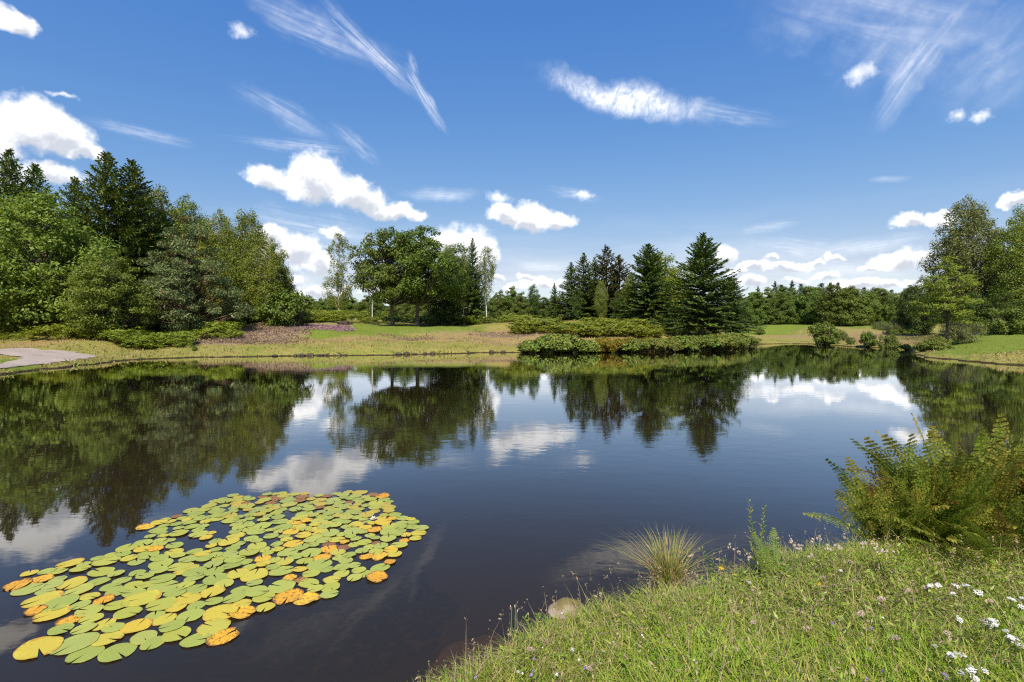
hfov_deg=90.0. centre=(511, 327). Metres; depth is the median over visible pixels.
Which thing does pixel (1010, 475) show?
bracken clump
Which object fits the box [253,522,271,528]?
lily pad
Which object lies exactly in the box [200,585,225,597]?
lily pad
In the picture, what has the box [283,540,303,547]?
lily pad
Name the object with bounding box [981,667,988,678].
yarrow
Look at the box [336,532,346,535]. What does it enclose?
lily pad
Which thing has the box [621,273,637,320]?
birch tree
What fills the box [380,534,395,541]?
lily pad
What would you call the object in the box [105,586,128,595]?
lily pad
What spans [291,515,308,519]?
lily pad
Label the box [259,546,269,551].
lily pad
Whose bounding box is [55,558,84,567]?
lily pad
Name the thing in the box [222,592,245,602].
lily pad
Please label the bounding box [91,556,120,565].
lily pad
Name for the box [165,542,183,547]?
lily pad
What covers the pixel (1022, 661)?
yarrow
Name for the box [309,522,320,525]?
lily pad
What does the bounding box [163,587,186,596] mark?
lily pad
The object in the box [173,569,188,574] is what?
lily pad
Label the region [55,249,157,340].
maple tree
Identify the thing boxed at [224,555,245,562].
lily pad
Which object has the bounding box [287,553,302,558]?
lily pad
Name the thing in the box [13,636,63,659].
lily pad
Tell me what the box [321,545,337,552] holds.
lily pad
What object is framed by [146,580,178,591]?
lily pad
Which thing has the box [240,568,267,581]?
lily pad
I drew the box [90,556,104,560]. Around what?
lily pad
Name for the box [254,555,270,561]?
lily pad
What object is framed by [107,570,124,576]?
lily pad
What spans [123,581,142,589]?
lily pad
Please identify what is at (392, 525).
lily pad
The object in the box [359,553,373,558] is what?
lily pad
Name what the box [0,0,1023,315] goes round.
sky
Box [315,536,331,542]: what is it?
lily pad
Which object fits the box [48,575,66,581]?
lily pad
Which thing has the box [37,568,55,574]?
lily pad
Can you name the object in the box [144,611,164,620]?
lily pad
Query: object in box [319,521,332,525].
lily pad
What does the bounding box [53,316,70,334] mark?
leafy shrub
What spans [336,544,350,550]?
lily pad
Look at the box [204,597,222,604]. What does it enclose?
lily pad
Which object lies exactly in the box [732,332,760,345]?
bank plant
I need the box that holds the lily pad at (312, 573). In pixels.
[302,570,319,576]
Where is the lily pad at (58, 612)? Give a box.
[32,605,71,621]
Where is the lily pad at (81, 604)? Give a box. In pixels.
[68,600,90,609]
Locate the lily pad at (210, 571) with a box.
[204,567,224,575]
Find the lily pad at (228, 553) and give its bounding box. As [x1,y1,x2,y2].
[221,550,238,556]
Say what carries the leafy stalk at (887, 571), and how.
on the ground at (996, 342)
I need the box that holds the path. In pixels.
[0,348,96,367]
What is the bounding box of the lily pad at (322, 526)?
[317,524,330,528]
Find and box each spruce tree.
[0,148,35,227]
[12,162,64,225]
[13,151,175,332]
[43,176,95,252]
[56,158,196,330]
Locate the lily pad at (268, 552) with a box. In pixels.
[262,550,274,554]
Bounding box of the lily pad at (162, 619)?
[152,613,176,625]
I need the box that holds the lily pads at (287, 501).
[171,490,400,519]
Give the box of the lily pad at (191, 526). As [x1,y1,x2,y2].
[183,524,199,528]
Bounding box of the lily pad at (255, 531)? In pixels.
[246,528,265,534]
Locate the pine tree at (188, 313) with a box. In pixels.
[129,214,258,331]
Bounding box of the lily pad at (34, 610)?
[23,604,47,615]
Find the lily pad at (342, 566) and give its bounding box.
[333,563,348,570]
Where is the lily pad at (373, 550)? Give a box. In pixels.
[369,548,382,553]
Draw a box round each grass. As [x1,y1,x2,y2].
[0,320,1023,373]
[407,516,1023,681]
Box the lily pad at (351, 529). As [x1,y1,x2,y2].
[344,527,360,533]
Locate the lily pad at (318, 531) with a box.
[314,528,327,533]
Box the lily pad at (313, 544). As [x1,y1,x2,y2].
[308,542,318,545]
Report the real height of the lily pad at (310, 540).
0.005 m
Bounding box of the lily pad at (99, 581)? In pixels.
[87,577,110,585]
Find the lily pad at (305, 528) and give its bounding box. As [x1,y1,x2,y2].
[298,526,311,530]
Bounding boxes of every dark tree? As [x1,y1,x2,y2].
[124,242,170,314]
[273,270,297,311]
[424,260,465,325]
[468,276,487,317]
[525,283,541,317]
[568,288,585,319]
[608,292,626,319]
[662,292,678,326]
[677,298,693,330]
[699,291,722,331]
[733,295,751,332]
[902,275,939,335]
[952,291,993,330]
[980,289,1023,320]
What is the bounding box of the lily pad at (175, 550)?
[164,548,183,555]
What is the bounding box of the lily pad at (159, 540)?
[153,537,166,542]
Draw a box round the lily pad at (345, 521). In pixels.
[341,520,350,523]
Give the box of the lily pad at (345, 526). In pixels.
[341,524,350,528]
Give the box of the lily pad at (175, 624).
[159,619,185,631]
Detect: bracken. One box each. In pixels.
[0,322,102,339]
[95,326,198,348]
[174,315,245,338]
[297,306,350,321]
[342,310,518,324]
[506,314,666,336]
[650,320,715,335]
[889,329,920,334]
[969,321,1010,328]
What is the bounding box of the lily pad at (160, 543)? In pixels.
[150,541,166,546]
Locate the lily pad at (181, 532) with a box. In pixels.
[169,529,188,535]
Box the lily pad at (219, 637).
[205,627,239,645]
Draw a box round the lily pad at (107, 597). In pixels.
[92,593,114,603]
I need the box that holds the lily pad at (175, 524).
[169,522,182,525]
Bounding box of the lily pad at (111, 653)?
[97,642,137,661]
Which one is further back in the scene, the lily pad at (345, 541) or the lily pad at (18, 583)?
the lily pad at (345, 541)
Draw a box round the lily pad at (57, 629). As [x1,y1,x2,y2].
[47,623,74,634]
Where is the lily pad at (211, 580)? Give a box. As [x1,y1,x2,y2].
[203,573,228,584]
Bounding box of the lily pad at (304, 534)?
[295,531,311,537]
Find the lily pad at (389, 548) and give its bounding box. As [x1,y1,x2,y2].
[383,546,397,551]
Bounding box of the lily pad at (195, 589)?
[183,584,206,594]
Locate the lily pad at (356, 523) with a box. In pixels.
[349,521,363,526]
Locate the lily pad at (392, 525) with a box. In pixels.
[381,523,396,528]
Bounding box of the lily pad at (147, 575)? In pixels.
[135,572,153,578]
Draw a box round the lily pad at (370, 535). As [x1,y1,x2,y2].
[365,533,374,537]
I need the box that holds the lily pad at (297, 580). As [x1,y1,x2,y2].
[294,576,307,582]
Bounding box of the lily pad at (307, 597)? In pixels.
[293,592,320,604]
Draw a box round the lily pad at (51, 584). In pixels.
[39,580,63,588]
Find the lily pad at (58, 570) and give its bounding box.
[47,568,67,573]
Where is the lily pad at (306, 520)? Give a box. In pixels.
[300,518,312,522]
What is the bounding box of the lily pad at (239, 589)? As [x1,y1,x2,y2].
[230,586,249,593]
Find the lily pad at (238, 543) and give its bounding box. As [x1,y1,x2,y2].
[231,541,245,545]
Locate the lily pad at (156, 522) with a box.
[150,519,167,524]
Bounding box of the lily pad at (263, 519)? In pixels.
[257,517,269,520]
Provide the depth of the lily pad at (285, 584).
4.34 m
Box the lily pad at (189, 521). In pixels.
[180,520,196,523]
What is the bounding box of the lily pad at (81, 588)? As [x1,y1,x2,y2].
[63,583,94,594]
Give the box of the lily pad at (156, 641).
[140,636,163,649]
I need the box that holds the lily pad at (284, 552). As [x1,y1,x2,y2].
[277,548,298,555]
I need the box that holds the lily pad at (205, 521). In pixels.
[200,519,210,523]
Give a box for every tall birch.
[917,194,1011,322]
[980,203,1023,313]
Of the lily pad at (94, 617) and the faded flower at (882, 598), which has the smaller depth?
the faded flower at (882, 598)
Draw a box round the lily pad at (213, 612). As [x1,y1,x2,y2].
[202,603,238,621]
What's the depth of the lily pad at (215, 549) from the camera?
5.06 m
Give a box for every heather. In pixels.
[195,322,542,343]
[264,323,357,331]
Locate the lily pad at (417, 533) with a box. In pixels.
[411,530,425,535]
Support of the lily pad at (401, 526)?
on the water at (534, 482)
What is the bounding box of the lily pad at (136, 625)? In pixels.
[120,618,152,633]
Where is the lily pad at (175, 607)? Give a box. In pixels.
[165,602,186,611]
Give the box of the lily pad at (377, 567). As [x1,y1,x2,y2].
[370,563,389,570]
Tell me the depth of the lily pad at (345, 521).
5.79 m
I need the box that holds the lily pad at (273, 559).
[269,557,280,562]
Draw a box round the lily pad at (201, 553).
[194,550,211,555]
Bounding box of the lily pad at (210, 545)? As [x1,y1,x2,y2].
[205,543,216,547]
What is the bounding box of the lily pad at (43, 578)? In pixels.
[28,574,54,583]
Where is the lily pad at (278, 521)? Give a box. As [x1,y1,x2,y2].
[271,519,288,523]
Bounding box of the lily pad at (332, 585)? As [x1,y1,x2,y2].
[321,582,339,591]
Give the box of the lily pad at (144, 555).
[136,550,158,558]
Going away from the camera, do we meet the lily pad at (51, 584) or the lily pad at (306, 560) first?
the lily pad at (51, 584)
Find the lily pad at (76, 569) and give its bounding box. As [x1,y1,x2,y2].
[69,565,90,571]
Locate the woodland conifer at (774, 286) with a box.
[771,281,778,292]
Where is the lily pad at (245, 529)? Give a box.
[242,526,256,531]
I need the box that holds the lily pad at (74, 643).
[49,632,99,654]
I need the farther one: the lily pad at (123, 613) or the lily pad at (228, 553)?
the lily pad at (228, 553)
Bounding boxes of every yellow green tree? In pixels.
[641,250,679,321]
[660,263,695,323]
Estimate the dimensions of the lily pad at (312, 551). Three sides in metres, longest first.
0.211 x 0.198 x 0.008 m
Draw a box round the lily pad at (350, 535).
[345,534,355,537]
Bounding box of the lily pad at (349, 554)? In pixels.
[342,552,355,557]
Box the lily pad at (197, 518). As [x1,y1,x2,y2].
[193,517,205,520]
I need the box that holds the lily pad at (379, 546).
[373,542,387,548]
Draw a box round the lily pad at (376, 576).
[366,571,387,582]
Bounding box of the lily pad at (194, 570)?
[182,566,206,575]
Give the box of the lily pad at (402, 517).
[396,516,407,519]
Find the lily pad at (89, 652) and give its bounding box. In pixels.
[65,645,104,662]
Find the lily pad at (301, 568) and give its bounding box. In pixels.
[292,566,306,571]
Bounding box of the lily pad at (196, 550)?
[186,548,202,554]
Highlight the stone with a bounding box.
[548,597,585,618]
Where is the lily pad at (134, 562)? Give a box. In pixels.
[127,559,145,564]
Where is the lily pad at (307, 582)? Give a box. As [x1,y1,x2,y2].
[298,578,318,587]
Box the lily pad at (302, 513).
[295,511,312,515]
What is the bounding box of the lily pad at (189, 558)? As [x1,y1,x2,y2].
[178,555,197,562]
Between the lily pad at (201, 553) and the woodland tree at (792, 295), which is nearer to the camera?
the lily pad at (201, 553)
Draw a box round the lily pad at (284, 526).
[273,523,292,529]
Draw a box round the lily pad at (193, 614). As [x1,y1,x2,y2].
[176,609,204,621]
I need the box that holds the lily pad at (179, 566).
[168,562,193,570]
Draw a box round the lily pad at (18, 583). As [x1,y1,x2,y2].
[2,578,32,591]
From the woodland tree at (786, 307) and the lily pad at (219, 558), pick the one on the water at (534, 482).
the lily pad at (219, 558)
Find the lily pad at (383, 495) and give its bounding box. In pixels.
[375,493,389,497]
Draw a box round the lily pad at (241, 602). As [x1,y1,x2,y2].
[233,599,251,606]
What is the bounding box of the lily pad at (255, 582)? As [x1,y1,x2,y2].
[246,579,262,585]
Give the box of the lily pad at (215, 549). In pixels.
[209,547,221,551]
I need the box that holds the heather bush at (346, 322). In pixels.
[337,321,352,324]
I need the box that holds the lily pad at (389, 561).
[384,559,395,563]
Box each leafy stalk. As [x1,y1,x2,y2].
[522,612,550,634]
[701,546,726,583]
[747,499,766,576]
[813,544,832,576]
[872,542,904,584]
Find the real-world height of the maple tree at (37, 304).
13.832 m
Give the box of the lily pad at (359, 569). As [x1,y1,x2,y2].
[352,567,365,572]
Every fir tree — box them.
[610,243,688,323]
[647,232,759,334]
[691,277,766,333]
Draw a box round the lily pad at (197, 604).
[186,601,205,609]
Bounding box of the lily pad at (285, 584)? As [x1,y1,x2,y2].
[268,579,295,592]
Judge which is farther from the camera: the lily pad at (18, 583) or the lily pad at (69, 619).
the lily pad at (18, 583)
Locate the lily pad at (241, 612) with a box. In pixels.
[227,605,255,618]
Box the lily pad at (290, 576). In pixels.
[282,574,296,579]
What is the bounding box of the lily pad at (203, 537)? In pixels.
[199,535,212,539]
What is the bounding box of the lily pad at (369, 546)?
[363,544,373,548]
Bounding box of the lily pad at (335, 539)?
[328,536,344,541]
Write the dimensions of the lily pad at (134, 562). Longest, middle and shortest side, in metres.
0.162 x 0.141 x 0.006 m
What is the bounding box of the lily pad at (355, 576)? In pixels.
[347,573,361,580]
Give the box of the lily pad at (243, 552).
[239,548,259,555]
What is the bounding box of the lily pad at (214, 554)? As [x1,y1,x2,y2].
[211,552,222,556]
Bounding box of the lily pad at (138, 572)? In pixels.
[128,569,145,575]
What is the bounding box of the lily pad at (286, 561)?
[275,557,293,564]
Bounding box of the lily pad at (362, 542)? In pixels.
[357,539,371,544]
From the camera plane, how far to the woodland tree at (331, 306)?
335.21 m
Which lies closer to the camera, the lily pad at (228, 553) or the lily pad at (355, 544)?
the lily pad at (228, 553)
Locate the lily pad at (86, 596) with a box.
[79,592,100,599]
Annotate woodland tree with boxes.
[313,298,330,319]
[322,298,336,312]
[341,296,358,317]
[350,295,370,316]
[363,298,386,318]
[384,305,398,318]
[394,305,404,319]
[400,303,414,319]
[411,304,430,318]
[481,298,494,317]
[488,290,512,318]
[502,285,517,310]
[509,291,533,316]
[536,297,552,318]
[681,295,707,331]
[743,291,769,324]
[752,287,778,324]
[765,291,796,324]
[775,286,793,298]
[775,289,800,323]
[793,285,818,324]
[806,291,824,324]
[807,286,828,300]
[810,284,843,325]
[828,285,865,325]
[836,289,881,325]
[862,289,882,325]
[866,287,884,296]
[871,288,891,316]
[876,292,897,324]
[881,290,907,323]
[892,285,926,333]
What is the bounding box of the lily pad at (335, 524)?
[329,522,341,526]
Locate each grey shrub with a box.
[838,329,848,340]
[870,321,891,329]
[878,320,914,334]
[935,317,988,344]
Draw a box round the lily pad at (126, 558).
[120,554,138,560]
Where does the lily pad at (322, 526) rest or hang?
on the water at (534, 482)
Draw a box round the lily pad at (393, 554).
[387,550,401,556]
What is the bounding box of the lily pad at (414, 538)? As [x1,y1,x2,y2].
[409,536,420,539]
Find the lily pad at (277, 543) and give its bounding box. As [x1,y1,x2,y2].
[270,541,283,546]
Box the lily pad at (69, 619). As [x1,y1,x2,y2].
[55,613,84,625]
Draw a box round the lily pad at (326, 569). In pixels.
[319,566,332,571]
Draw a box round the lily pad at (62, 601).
[41,594,79,611]
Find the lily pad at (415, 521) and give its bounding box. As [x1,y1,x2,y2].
[407,519,418,523]
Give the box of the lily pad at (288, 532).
[283,528,298,534]
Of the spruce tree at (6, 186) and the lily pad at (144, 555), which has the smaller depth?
the lily pad at (144, 555)
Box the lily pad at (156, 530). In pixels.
[148,527,167,532]
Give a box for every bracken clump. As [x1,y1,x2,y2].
[803,449,1023,546]
[825,413,1023,553]
[843,456,1023,546]
[868,490,1023,564]
[993,455,1023,488]
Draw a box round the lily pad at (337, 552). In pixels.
[330,549,345,554]
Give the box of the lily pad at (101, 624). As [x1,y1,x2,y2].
[92,618,115,630]
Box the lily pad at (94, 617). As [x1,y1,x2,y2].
[78,613,103,623]
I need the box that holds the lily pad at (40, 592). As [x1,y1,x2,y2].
[34,588,55,595]
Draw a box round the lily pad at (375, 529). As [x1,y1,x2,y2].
[367,526,381,531]
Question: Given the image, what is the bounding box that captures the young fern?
[741,527,805,580]
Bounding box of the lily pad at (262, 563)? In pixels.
[255,560,270,566]
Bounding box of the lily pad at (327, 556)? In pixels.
[313,553,331,560]
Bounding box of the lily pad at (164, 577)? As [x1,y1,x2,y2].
[149,573,175,583]
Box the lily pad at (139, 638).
[130,630,156,644]
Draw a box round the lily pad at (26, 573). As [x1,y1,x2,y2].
[20,570,38,575]
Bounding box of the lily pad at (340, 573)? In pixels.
[333,570,348,576]
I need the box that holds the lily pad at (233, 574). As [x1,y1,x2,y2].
[227,568,249,578]
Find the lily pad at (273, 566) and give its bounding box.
[266,563,279,569]
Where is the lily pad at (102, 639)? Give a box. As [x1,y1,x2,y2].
[90,631,123,645]
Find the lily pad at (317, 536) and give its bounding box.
[306,533,322,538]
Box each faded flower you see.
[585,665,592,675]
[857,610,865,619]
[877,596,885,606]
[892,635,899,653]
[943,630,950,639]
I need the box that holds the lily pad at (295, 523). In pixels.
[291,521,302,524]
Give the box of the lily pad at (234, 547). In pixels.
[225,545,239,550]
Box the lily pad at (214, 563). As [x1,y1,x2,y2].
[203,560,222,567]
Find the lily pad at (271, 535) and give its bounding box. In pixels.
[263,533,278,537]
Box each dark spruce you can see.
[453,238,491,324]
[544,283,562,319]
[549,262,591,320]
[559,253,609,320]
[584,257,609,320]
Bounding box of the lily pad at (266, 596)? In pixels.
[252,591,274,601]
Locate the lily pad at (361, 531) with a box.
[357,529,367,533]
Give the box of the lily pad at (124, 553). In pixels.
[115,551,130,555]
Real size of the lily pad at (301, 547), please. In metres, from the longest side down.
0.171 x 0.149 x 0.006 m
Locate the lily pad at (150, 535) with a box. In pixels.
[144,534,155,537]
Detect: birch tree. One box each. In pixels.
[114,183,193,302]
[156,193,218,308]
[193,209,238,306]
[216,208,272,316]
[239,232,294,322]
[437,243,464,307]
[456,251,475,312]
[593,280,608,317]
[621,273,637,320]
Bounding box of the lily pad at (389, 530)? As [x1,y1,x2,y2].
[380,528,397,534]
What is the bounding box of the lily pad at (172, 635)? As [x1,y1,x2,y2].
[161,626,190,641]
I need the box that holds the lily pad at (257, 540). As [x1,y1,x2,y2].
[250,538,262,541]
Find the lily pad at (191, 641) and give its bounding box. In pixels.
[179,633,210,646]
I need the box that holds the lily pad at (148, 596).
[121,590,161,606]
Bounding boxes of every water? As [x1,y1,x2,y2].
[0,344,1023,681]
[745,333,794,334]
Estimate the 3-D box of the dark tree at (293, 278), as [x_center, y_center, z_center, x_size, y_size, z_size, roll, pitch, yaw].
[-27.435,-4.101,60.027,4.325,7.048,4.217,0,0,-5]
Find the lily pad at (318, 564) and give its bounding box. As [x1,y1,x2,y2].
[306,558,331,569]
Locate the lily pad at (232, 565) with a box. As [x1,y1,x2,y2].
[220,562,241,568]
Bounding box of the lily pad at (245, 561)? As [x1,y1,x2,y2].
[239,559,252,564]
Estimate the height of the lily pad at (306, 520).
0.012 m
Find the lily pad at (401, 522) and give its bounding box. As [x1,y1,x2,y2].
[395,520,406,524]
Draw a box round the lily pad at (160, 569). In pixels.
[149,566,168,572]
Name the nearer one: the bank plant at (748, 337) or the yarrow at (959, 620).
the yarrow at (959, 620)
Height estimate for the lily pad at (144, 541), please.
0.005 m
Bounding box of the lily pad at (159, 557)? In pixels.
[150,554,168,560]
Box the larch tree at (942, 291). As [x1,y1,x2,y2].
[909,256,984,340]
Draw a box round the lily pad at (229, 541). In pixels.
[218,537,239,545]
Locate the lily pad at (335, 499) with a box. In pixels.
[326,497,340,501]
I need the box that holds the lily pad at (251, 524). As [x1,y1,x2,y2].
[244,522,254,525]
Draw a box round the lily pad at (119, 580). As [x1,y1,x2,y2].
[112,577,131,583]
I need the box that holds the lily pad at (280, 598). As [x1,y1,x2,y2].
[272,588,303,604]
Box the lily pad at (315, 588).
[307,585,323,591]
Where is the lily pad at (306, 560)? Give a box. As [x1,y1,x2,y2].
[296,557,313,563]
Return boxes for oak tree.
[345,226,439,325]
[359,225,474,325]
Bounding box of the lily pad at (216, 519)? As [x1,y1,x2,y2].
[210,516,223,520]
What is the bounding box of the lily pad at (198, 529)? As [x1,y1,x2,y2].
[192,527,204,531]
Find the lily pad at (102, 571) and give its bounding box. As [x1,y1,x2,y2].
[87,567,114,576]
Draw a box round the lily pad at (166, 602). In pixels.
[146,597,177,610]
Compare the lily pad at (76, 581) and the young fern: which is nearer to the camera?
the young fern
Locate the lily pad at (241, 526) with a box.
[232,524,245,529]
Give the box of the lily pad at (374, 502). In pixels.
[368,500,382,505]
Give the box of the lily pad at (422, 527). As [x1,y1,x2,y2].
[413,525,428,530]
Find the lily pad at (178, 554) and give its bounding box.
[170,552,185,557]
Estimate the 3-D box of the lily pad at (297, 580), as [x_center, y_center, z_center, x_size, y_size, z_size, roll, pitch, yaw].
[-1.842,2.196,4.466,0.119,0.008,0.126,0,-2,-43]
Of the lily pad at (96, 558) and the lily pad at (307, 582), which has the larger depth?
the lily pad at (96, 558)
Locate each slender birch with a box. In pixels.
[321,231,353,311]
[475,246,497,323]
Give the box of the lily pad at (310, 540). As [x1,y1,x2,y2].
[303,538,315,542]
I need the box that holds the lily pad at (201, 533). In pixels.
[188,530,208,537]
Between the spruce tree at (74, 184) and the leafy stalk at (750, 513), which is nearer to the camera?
the leafy stalk at (750, 513)
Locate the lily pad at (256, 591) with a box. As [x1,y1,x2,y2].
[244,585,268,596]
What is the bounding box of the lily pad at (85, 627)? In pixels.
[70,622,97,633]
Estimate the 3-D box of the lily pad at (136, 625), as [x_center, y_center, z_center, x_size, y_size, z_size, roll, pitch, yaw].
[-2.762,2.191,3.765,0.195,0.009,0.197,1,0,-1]
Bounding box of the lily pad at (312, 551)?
[300,548,321,556]
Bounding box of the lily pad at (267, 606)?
[256,602,275,611]
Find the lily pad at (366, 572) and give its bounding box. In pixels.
[360,570,372,576]
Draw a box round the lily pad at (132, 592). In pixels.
[122,588,145,596]
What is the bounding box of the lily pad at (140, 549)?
[133,545,150,551]
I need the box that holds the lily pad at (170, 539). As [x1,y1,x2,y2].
[164,538,175,541]
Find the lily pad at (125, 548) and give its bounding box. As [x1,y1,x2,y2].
[115,543,138,551]
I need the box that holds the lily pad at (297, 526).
[290,523,305,528]
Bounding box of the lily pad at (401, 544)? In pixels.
[390,542,407,547]
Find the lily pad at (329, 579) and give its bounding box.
[323,575,340,582]
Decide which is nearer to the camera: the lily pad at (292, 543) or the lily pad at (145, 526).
the lily pad at (292, 543)
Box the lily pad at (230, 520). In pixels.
[221,517,238,522]
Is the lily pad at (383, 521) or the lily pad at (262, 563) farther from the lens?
the lily pad at (383, 521)
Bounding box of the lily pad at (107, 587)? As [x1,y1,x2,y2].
[99,582,121,590]
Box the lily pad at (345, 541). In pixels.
[340,539,349,543]
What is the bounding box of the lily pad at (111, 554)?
[104,552,119,557]
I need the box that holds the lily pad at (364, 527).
[358,525,371,529]
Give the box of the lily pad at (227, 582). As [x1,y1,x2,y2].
[214,579,233,586]
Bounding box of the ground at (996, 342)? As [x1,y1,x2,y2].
[0,318,1023,681]
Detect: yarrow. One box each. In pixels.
[927,583,941,590]
[947,651,958,677]
[956,615,963,640]
[957,652,965,681]
[957,669,964,681]
[960,583,973,625]
[968,666,976,679]
[969,676,979,681]
[973,590,982,608]
[980,617,994,629]
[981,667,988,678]
[984,621,991,633]
[992,618,998,630]
[1003,629,1014,637]
[1005,635,1018,644]
[1007,596,1015,615]
[1012,641,1021,651]
[1022,645,1023,680]
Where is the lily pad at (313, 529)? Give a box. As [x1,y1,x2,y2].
[307,527,317,531]
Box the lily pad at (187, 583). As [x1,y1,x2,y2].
[177,580,195,587]
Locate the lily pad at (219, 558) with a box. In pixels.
[211,556,226,559]
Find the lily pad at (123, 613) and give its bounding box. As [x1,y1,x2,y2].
[113,606,142,618]
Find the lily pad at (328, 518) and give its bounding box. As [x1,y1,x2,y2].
[324,515,333,519]
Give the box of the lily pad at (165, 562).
[148,558,173,568]
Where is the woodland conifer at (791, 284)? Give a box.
[787,279,798,291]
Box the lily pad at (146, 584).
[137,581,155,587]
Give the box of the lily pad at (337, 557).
[332,555,344,560]
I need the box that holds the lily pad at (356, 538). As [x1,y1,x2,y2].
[350,536,361,540]
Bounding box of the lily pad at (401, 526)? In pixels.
[394,524,406,528]
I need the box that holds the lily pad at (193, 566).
[185,564,199,568]
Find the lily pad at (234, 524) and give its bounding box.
[230,522,242,525]
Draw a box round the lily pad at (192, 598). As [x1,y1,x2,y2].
[175,592,200,603]
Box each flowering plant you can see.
[592,337,618,351]
[598,337,632,352]
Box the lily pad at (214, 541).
[208,538,221,543]
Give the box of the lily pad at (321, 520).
[311,518,327,522]
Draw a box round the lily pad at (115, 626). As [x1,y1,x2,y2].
[101,622,124,632]
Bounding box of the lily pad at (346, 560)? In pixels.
[338,557,352,562]
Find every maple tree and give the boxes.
[0,187,124,334]
[0,192,44,269]
[0,230,34,316]
[31,215,120,284]
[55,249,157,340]
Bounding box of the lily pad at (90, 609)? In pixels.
[74,604,103,616]
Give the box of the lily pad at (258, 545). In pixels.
[247,542,266,549]
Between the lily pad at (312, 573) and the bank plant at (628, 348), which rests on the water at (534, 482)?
the lily pad at (312, 573)
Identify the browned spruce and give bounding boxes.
[584,244,625,321]
[594,254,655,323]
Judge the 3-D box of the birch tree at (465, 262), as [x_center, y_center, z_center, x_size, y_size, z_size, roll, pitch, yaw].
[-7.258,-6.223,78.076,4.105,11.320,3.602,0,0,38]
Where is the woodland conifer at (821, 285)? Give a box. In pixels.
[816,283,824,292]
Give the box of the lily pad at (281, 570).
[268,566,294,575]
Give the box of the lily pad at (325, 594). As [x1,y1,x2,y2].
[319,590,338,597]
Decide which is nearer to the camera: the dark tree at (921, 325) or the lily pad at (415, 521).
the lily pad at (415, 521)
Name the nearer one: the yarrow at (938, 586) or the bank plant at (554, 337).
the yarrow at (938, 586)
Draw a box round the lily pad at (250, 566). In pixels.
[243,564,256,569]
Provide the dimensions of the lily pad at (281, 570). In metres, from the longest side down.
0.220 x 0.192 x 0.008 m
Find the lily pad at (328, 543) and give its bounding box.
[322,542,335,546]
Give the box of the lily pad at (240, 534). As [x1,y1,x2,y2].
[226,532,245,537]
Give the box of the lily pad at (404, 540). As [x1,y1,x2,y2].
[399,538,408,541]
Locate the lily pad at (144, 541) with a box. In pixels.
[133,539,152,545]
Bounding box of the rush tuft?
[589,520,745,590]
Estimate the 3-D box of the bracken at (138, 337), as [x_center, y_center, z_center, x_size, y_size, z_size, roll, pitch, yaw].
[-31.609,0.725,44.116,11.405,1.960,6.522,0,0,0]
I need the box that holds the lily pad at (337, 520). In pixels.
[331,518,345,522]
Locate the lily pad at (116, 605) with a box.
[103,600,128,609]
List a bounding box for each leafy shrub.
[1,320,38,333]
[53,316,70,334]
[61,320,97,337]
[120,313,161,331]
[147,309,171,331]
[207,298,254,323]
[239,300,266,321]
[251,288,314,326]
[756,329,765,334]
[807,321,843,344]
[846,337,855,344]
[858,331,876,345]
[874,334,900,348]
[930,336,951,343]
[975,305,1023,334]
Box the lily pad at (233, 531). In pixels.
[229,528,242,533]
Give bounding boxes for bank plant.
[516,340,535,351]
[527,334,552,352]
[540,333,566,352]
[548,333,580,351]
[564,335,588,352]
[580,340,602,352]
[612,340,638,351]
[627,338,649,351]
[643,338,666,350]
[658,339,674,350]
[663,336,683,350]
[671,335,699,351]
[679,335,701,350]
[693,335,714,348]
[703,335,725,349]
[707,333,737,349]
[718,333,747,349]
[721,332,750,348]
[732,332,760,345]
[899,344,911,349]
[912,338,954,351]
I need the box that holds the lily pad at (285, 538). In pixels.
[280,537,292,540]
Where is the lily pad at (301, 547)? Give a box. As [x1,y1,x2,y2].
[294,543,309,549]
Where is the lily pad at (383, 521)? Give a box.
[374,518,391,524]
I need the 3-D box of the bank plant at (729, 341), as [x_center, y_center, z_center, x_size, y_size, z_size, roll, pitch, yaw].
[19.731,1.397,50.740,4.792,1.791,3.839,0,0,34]
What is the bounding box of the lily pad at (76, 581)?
[56,576,87,589]
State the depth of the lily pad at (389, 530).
5.50 m
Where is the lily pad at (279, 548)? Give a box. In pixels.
[271,546,284,550]
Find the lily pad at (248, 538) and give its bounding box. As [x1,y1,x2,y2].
[244,535,258,540]
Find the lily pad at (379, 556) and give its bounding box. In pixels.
[371,552,387,560]
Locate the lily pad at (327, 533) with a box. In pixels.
[321,529,338,536]
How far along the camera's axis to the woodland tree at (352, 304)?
356.18 m
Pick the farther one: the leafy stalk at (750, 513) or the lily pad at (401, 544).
the lily pad at (401, 544)
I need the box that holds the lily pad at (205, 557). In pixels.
[195,554,212,560]
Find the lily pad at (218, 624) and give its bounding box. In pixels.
[196,618,230,635]
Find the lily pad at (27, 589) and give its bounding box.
[10,583,44,595]
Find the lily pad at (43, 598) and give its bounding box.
[21,590,63,607]
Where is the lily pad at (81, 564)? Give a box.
[76,561,90,566]
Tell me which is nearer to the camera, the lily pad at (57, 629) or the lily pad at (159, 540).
the lily pad at (57, 629)
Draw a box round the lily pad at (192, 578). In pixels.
[183,573,204,580]
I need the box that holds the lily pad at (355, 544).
[348,542,358,546]
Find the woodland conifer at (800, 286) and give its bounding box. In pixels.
[797,283,804,292]
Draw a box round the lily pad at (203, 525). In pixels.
[196,524,209,527]
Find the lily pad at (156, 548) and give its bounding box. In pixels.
[147,545,163,551]
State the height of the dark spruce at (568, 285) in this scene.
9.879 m
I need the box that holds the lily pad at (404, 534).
[401,532,410,536]
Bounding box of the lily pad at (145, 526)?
[135,523,155,529]
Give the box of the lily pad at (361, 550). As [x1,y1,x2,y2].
[355,548,368,552]
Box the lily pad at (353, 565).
[347,562,360,567]
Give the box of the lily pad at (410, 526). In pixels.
[405,524,417,528]

